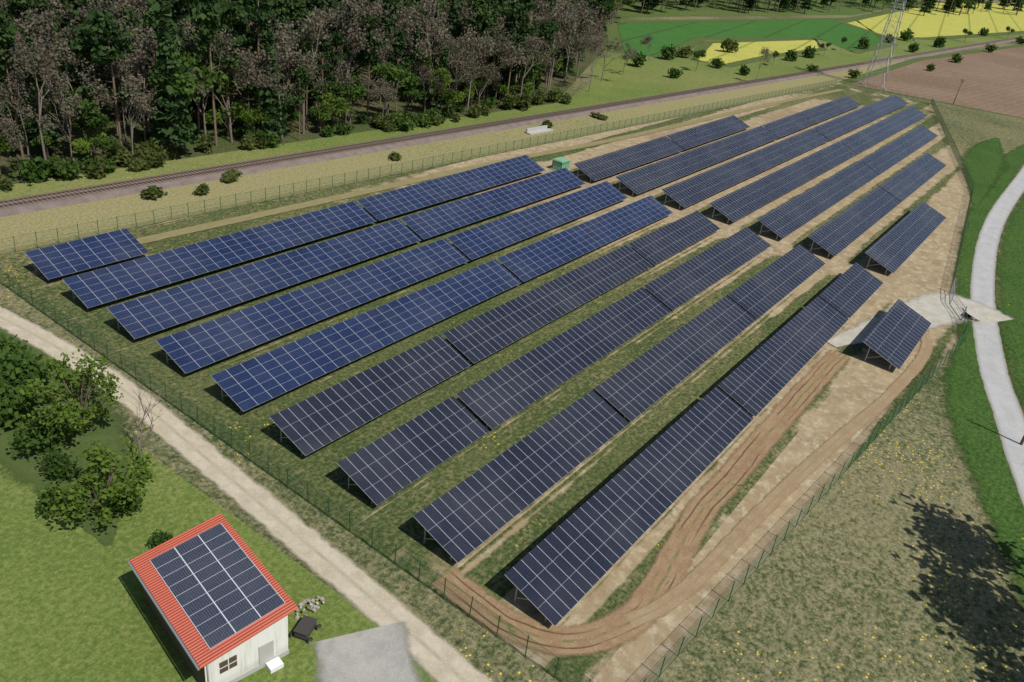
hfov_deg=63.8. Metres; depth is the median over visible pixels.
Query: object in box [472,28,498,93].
pine tree
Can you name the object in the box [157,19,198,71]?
pine tree
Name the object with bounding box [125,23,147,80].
bare tree
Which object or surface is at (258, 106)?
fresh tree
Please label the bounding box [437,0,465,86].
spruce tree
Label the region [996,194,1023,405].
verge
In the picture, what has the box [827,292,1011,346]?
gate apron
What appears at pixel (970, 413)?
verge
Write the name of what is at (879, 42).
power pylon
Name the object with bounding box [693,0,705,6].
spruce tree
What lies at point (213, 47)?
bare tree
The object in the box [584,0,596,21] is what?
pine tree
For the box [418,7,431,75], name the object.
pine tree
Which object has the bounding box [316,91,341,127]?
fresh tree
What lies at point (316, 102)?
bare tree
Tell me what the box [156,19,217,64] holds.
bare tree
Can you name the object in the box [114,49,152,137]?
bare tree
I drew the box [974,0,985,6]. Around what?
spruce tree
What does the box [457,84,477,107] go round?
fresh tree
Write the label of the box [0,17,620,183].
forest floor
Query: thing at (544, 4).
bare tree
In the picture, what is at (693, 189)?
solar panel
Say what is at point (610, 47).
bare tree
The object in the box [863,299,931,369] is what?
solar panel
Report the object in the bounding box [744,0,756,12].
spruce tree
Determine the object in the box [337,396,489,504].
solar panel
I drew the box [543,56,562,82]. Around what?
fresh tree
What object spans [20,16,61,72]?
pine tree
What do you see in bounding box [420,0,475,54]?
bare tree
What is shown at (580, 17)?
bare tree
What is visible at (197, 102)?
bare tree
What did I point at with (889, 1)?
leafy tree
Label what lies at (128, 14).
pine tree
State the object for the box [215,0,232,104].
pine tree
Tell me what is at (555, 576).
solar panel
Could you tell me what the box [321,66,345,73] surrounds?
leafy tree
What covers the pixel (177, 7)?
spruce tree
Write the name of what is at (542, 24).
pine tree
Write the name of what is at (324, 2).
pine tree
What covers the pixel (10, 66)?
bare tree
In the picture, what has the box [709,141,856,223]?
solar panel
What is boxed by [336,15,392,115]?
bare tree
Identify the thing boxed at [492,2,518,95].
spruce tree
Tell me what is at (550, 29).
pine tree
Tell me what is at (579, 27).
bare tree
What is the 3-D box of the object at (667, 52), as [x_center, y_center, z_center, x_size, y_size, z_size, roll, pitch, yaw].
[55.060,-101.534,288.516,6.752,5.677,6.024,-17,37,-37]
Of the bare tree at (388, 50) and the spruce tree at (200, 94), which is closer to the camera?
the spruce tree at (200, 94)
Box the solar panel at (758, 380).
[718,296,848,416]
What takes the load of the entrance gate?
on the park ground at (856, 385)
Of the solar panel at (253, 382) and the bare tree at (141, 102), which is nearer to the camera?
the solar panel at (253, 382)
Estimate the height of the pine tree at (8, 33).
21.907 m
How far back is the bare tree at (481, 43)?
181.56 m
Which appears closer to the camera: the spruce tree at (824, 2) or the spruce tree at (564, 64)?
the spruce tree at (564, 64)
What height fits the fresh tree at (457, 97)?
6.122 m
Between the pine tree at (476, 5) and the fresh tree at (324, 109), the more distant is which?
the pine tree at (476, 5)
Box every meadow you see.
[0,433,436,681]
[559,34,1022,105]
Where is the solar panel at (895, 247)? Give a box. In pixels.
[865,201,945,274]
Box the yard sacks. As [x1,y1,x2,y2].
[266,656,283,673]
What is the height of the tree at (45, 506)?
2.171 m
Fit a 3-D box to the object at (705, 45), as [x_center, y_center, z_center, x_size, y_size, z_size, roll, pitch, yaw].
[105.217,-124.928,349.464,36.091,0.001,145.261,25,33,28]
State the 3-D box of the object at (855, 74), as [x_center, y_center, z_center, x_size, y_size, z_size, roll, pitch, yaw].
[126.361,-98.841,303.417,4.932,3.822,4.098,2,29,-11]
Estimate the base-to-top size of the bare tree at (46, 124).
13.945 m
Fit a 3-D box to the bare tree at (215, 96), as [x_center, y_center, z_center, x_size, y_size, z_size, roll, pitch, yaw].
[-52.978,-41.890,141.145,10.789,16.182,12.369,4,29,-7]
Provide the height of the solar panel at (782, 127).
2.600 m
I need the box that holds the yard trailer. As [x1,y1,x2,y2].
[289,615,321,643]
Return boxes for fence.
[0,79,974,681]
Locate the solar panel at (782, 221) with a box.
[757,160,879,239]
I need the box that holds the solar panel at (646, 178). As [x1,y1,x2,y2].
[616,126,777,195]
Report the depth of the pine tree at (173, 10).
152.21 m
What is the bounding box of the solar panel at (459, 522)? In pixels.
[413,390,628,562]
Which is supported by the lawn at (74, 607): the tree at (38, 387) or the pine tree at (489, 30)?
the tree at (38, 387)
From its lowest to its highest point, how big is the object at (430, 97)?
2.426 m
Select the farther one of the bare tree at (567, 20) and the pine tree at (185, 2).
the bare tree at (567, 20)
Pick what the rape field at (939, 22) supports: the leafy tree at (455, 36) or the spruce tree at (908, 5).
the spruce tree at (908, 5)
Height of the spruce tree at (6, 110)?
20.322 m
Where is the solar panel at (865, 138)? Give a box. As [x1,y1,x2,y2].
[840,106,926,153]
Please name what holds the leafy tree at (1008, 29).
on the ground at (482, 650)
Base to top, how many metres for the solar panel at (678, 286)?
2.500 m
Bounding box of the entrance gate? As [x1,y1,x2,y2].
[949,279,966,320]
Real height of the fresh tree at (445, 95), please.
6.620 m
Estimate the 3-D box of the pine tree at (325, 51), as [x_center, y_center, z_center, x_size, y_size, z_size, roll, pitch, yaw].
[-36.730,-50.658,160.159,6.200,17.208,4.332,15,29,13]
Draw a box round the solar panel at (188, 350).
[155,238,469,374]
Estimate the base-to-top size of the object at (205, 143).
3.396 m
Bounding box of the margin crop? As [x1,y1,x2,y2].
[606,18,896,58]
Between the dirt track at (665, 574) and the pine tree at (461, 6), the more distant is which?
the pine tree at (461, 6)
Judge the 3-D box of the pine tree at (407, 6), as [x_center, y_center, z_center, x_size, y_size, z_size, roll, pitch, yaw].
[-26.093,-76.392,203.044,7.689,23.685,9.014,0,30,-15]
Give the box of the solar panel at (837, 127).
[813,95,907,139]
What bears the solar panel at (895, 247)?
on the park ground at (856, 385)
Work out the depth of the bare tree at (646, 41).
278.23 m
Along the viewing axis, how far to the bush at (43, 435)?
67.04 m
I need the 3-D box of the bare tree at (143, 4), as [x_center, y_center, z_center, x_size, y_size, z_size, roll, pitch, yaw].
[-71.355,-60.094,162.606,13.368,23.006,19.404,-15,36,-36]
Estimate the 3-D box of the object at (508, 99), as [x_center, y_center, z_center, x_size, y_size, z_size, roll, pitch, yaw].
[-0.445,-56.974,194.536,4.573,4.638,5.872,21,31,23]
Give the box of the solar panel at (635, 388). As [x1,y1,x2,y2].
[594,295,755,421]
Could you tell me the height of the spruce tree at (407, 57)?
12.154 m
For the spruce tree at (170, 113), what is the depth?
130.15 m
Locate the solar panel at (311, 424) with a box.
[270,335,470,455]
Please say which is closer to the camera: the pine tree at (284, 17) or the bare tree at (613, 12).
the pine tree at (284, 17)
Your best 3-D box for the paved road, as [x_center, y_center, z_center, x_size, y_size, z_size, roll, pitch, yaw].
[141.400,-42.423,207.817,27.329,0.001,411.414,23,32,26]
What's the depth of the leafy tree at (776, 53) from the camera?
302.63 m
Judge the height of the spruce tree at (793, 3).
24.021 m
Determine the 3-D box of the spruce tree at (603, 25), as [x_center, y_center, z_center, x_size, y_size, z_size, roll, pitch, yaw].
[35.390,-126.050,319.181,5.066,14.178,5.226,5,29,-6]
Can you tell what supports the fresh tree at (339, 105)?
on the forest floor
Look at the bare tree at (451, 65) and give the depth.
192.77 m
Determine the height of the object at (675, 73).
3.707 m
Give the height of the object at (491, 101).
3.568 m
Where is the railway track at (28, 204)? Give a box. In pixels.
[0,36,1023,216]
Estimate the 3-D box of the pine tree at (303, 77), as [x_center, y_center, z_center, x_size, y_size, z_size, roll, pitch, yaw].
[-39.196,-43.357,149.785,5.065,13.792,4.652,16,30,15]
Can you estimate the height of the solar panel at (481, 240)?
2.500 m
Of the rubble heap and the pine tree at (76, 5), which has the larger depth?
the pine tree at (76, 5)
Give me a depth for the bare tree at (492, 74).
186.29 m
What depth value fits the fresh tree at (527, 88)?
196.05 m
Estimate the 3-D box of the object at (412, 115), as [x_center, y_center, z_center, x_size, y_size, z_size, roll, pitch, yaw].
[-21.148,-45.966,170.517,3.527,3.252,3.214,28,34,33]
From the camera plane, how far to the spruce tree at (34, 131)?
125.35 m
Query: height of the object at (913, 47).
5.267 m
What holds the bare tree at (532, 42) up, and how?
on the forest floor
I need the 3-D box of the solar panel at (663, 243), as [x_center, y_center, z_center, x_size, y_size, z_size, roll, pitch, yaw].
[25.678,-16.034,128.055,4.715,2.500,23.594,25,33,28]
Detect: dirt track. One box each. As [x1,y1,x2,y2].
[27,89,843,267]
[432,350,849,655]
[623,316,932,627]
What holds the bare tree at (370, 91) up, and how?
on the forest floor
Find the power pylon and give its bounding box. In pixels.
[860,0,906,89]
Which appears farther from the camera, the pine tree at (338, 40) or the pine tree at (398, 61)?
the pine tree at (398, 61)
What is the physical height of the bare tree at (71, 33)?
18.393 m
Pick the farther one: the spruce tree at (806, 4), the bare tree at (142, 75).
the spruce tree at (806, 4)
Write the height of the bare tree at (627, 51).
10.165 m
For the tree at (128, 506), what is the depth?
62.78 m
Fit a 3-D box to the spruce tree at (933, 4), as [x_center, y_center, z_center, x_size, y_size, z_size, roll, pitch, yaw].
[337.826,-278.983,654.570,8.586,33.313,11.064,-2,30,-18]
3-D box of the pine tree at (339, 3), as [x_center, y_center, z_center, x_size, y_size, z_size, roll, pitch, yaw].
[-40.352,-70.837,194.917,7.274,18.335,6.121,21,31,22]
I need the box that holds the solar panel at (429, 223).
[400,167,585,241]
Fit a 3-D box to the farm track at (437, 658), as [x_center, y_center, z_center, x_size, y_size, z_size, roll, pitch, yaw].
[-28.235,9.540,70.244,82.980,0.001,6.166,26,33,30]
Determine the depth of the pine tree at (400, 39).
175.14 m
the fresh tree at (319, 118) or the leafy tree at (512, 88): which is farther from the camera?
the leafy tree at (512, 88)
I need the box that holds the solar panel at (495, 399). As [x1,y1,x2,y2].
[456,287,671,429]
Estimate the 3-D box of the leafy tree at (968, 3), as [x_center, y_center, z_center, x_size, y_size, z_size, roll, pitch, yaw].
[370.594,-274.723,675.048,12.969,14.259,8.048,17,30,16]
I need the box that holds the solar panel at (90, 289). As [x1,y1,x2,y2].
[62,201,375,309]
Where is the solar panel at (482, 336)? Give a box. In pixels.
[442,245,652,363]
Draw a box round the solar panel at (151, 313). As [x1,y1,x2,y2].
[107,219,420,340]
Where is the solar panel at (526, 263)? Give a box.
[497,195,672,281]
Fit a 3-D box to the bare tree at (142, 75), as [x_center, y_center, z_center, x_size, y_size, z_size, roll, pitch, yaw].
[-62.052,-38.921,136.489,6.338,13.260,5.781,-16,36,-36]
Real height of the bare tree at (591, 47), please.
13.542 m
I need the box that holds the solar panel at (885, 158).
[860,125,937,173]
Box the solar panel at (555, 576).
[504,387,753,625]
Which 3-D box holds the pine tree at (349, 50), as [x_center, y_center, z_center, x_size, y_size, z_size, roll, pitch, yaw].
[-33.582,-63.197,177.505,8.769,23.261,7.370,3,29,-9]
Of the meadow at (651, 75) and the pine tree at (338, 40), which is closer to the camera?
the pine tree at (338, 40)
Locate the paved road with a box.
[970,166,1023,505]
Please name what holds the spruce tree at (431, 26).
on the forest floor
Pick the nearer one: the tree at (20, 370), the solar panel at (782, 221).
the tree at (20, 370)
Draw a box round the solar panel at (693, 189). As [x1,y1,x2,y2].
[661,128,828,208]
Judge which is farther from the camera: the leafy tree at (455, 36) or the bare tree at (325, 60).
the leafy tree at (455, 36)
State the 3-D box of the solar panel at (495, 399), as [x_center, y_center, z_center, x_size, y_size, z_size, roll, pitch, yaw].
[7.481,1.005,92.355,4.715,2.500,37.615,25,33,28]
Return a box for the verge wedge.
[962,137,1006,204]
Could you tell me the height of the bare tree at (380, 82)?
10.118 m
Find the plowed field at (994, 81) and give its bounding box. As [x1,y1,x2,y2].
[850,46,1023,117]
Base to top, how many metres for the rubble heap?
0.796 m
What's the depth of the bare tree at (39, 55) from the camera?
116.87 m
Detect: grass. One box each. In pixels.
[0,55,933,253]
[0,304,129,545]
[614,0,923,16]
[673,116,1023,681]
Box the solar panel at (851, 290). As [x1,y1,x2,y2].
[820,263,882,318]
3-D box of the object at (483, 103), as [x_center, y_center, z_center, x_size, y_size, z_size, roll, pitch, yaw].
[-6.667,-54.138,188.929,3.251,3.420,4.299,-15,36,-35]
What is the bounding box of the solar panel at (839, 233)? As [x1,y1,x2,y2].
[808,187,900,257]
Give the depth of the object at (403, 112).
171.29 m
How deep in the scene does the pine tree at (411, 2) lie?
217.24 m
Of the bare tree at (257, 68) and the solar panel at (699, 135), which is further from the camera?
the solar panel at (699, 135)
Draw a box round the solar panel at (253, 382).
[211,259,521,411]
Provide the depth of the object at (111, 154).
129.07 m
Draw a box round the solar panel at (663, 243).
[629,211,720,264]
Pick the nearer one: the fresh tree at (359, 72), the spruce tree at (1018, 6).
the fresh tree at (359, 72)
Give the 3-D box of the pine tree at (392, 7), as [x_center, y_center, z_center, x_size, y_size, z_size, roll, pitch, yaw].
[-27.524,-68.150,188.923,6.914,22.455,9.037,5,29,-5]
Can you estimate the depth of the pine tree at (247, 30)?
179.91 m
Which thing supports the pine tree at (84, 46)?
on the forest floor
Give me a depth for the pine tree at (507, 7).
220.05 m
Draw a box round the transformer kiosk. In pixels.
[550,157,570,170]
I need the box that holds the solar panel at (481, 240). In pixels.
[447,181,627,259]
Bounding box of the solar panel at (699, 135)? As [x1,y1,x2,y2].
[667,115,749,148]
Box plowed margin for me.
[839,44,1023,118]
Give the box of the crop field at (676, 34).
[617,19,884,55]
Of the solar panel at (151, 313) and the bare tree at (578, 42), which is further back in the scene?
the bare tree at (578, 42)
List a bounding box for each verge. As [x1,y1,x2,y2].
[0,34,1023,199]
[942,144,1023,609]
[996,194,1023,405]
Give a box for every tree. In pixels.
[0,9,33,156]
[0,54,29,155]
[0,68,38,159]
[0,108,24,177]
[0,134,19,177]
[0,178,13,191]
[0,333,33,365]
[0,346,51,413]
[0,370,36,430]
[1,31,45,91]
[1,40,63,175]
[6,0,46,99]
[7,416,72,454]
[10,4,63,118]
[16,348,123,433]
[17,0,138,136]
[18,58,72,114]
[19,38,109,151]
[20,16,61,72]
[21,36,62,155]
[23,23,111,130]
[25,0,56,30]
[25,71,79,160]
[30,134,53,158]
[32,361,48,382]
[33,17,61,105]
[34,484,67,519]
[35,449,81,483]
[40,440,156,530]
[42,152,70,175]
[43,0,66,29]
[48,0,126,80]
[53,52,96,137]
[54,1,79,83]
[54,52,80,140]
[58,0,121,128]
[60,85,102,157]
[64,4,87,42]
[66,23,118,128]
[68,128,108,157]
[72,113,110,158]
[76,9,142,144]
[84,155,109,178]
[88,36,155,141]
[89,136,119,156]
[96,3,126,23]
[97,0,135,119]
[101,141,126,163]
[102,81,161,154]
[106,492,142,513]
[111,0,148,73]
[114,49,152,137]
[114,65,156,144]
[115,0,149,48]
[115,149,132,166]
[118,6,138,51]
[119,375,167,457]
[123,0,154,13]
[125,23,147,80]
[125,71,150,126]
[126,0,166,70]
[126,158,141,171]
[128,71,152,116]
[129,26,160,129]
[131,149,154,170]
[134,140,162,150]
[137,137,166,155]
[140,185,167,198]
[142,1,174,40]
[143,14,220,133]
[146,28,249,134]
[146,529,173,548]
[147,0,197,157]
[147,90,186,144]
[148,45,228,152]
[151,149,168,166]
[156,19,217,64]
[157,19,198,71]
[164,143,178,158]
[170,0,199,119]
[172,4,202,117]
[180,4,196,20]
[184,0,243,145]
[185,49,239,142]
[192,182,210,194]
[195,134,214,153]
[196,21,206,104]
[196,42,222,125]
[200,82,225,124]
[202,101,247,140]
[203,1,256,136]
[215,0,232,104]
[218,71,246,108]
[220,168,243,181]
[223,0,250,53]
[223,46,292,138]
[227,68,266,108]
[229,13,255,101]
[231,3,340,133]
[235,0,284,105]
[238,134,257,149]
[241,108,260,129]
[244,20,256,45]
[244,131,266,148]
[245,0,265,45]
[246,18,264,97]
[251,18,328,129]
[253,0,295,87]
[254,109,275,130]
[255,31,291,137]
[255,99,287,111]
[266,12,340,106]
[274,14,298,106]
[274,35,328,129]
[279,40,302,121]
[280,104,301,129]
[281,0,319,50]
[282,0,304,90]
[283,65,310,140]
[287,0,315,23]
[291,11,318,114]
[294,21,350,92]
[297,38,325,128]
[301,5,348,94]
[306,3,318,81]
[307,106,318,128]
[313,0,345,76]
[313,37,337,126]
[314,46,345,92]
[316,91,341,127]
[316,101,332,126]
[316,113,330,134]
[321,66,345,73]
[323,79,366,122]
[325,31,350,120]
[325,74,366,121]
[326,19,357,74]
[327,58,379,124]
[329,97,351,123]
[330,1,352,47]
[336,0,395,72]
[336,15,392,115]
[340,0,369,102]
[344,60,376,100]
[348,38,392,103]
[354,14,385,115]
[359,0,415,45]
[363,76,399,114]
[365,0,413,86]
[366,0,397,79]
[366,0,419,34]
[368,56,389,108]
[370,3,394,98]
[372,62,419,115]
[373,81,400,112]
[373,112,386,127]
[379,85,398,116]
[381,0,405,86]
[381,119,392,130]
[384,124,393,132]
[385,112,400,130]
[386,27,412,108]
[388,19,445,96]
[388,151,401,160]
[389,31,414,90]
[390,46,405,89]
[391,0,453,100]
[395,0,422,60]
[397,85,422,112]
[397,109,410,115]
[399,0,418,27]
[400,14,454,65]
[400,18,420,68]
[403,25,466,82]
[404,53,409,86]
[409,25,423,102]
[410,61,431,105]
[413,46,463,106]
[415,83,428,104]
[417,70,447,111]
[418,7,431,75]
[419,0,451,22]
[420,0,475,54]
[423,0,446,71]
[428,66,452,109]
[429,0,450,19]
[430,4,439,71]
[431,24,492,114]
[432,47,447,109]
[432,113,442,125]
[435,38,486,91]
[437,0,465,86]
[438,34,481,117]
[439,87,456,103]
[445,0,468,70]
[446,90,465,108]
[450,18,466,88]
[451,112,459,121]
[455,34,488,103]
[456,0,496,98]
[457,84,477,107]
[462,63,502,98]
[462,81,483,106]
[462,88,473,102]
[463,11,501,65]
[463,79,483,105]
[466,0,499,96]
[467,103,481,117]
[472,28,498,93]
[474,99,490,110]
[476,72,492,88]
[479,32,504,94]
[480,0,508,73]
[480,54,516,99]
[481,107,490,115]
[483,32,532,97]
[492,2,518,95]
[493,3,529,93]
[493,18,507,92]
[494,17,509,39]
[496,0,510,24]
[496,84,509,103]
[498,8,536,81]
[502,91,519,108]
[504,79,516,92]
[506,0,544,17]
[512,39,531,93]
[513,0,538,92]
[514,34,549,79]
[514,81,536,95]
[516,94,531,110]
[517,49,543,102]
[517,77,531,84]
[519,33,556,94]
[527,17,545,77]
[529,0,579,89]
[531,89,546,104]
[532,14,548,80]
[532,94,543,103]
[533,0,552,16]
[535,19,547,74]
[540,0,570,65]
[542,19,564,91]
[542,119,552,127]
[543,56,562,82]
[544,33,569,75]
[546,0,606,82]
[546,30,581,92]
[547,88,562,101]
[557,13,576,77]
[558,0,585,48]
[558,0,611,73]
[558,31,590,80]
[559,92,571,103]
[566,1,584,58]
[568,24,590,63]
[576,41,600,91]
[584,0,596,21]
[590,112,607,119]
[592,0,611,34]
[595,30,633,80]
[596,1,615,26]
[597,9,607,31]
[605,11,618,18]
[614,0,634,17]
[623,43,639,72]
[639,36,653,60]
[641,0,658,13]
[675,0,696,9]
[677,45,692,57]
[692,49,706,70]
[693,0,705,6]
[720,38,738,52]
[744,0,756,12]
[756,47,776,79]
[772,50,779,65]
[777,0,790,11]
[787,0,799,9]
[798,0,815,13]
[819,0,828,6]
[820,42,831,55]
[880,0,893,13]
[904,0,917,10]
[919,0,931,15]
[928,0,938,8]
[941,0,954,12]
[944,0,962,10]
[958,0,972,13]
[963,0,977,13]
[963,28,972,41]
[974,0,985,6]
[983,0,993,11]
[998,0,1010,8]
[1006,26,1014,37]
[1010,0,1018,10]
[1012,0,1023,14]
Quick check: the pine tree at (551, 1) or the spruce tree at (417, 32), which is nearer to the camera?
the spruce tree at (417, 32)
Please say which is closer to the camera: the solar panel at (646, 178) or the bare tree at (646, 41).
the solar panel at (646, 178)
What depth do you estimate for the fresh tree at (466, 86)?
190.41 m
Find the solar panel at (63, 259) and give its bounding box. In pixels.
[24,228,148,281]
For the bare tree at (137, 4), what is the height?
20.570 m
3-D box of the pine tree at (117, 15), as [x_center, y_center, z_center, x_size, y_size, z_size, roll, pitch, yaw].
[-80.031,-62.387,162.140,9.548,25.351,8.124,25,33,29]
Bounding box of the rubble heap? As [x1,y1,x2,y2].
[295,596,324,619]
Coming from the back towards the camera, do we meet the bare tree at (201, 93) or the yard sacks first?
the bare tree at (201, 93)
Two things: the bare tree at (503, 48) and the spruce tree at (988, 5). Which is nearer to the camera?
the bare tree at (503, 48)
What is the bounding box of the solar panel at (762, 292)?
[728,244,825,318]
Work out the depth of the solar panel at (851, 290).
116.81 m
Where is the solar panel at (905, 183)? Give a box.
[880,153,945,201]
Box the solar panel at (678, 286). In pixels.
[644,227,770,309]
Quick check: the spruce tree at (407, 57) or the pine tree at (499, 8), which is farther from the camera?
the pine tree at (499, 8)
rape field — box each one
[697,40,818,63]
[848,3,1023,37]
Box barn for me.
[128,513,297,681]
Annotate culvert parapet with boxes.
[526,125,552,134]
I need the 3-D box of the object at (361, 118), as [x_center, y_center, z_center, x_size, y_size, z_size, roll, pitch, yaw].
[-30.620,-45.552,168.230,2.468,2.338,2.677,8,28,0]
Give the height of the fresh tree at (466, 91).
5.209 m
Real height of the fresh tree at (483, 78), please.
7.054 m
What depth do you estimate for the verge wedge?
202.77 m
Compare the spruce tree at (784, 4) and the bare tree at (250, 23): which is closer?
the bare tree at (250, 23)
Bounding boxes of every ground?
[0,0,1023,681]
[0,85,969,681]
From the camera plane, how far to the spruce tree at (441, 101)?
182.84 m
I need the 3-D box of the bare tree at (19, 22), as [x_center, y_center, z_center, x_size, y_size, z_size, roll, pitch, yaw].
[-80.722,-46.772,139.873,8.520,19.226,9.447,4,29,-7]
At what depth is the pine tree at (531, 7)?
197.74 m
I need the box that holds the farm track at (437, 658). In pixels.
[0,306,492,681]
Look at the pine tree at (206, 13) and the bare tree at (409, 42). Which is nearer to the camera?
the pine tree at (206, 13)
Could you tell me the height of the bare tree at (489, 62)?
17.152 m
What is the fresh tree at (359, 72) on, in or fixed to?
on the forest floor
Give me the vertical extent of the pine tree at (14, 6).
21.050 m
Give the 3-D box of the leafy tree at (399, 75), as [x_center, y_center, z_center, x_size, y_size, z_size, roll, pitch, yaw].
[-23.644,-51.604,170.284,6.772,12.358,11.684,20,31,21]
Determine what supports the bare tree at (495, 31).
on the forest floor
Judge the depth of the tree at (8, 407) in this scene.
69.56 m
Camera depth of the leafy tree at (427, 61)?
184.13 m
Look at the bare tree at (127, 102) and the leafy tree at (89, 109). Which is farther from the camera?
the bare tree at (127, 102)
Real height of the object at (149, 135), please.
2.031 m
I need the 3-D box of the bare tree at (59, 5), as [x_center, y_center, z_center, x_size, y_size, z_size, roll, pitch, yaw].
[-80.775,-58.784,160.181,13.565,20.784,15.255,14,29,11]
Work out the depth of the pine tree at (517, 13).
190.04 m
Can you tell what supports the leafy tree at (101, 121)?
on the forest floor
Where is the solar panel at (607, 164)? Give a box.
[574,136,683,182]
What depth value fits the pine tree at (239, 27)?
158.04 m
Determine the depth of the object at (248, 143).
143.62 m
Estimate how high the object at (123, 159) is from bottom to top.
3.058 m
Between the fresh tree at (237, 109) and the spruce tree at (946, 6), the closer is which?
the fresh tree at (237, 109)
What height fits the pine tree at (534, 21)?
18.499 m
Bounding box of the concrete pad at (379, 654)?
[315,622,419,681]
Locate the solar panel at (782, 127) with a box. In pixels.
[762,96,860,137]
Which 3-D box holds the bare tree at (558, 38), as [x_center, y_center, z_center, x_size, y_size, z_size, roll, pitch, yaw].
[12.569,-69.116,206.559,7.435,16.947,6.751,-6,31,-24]
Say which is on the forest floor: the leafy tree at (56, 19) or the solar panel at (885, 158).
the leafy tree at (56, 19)
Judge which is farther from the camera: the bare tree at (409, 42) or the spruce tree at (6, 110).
the bare tree at (409, 42)
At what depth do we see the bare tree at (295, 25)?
169.55 m

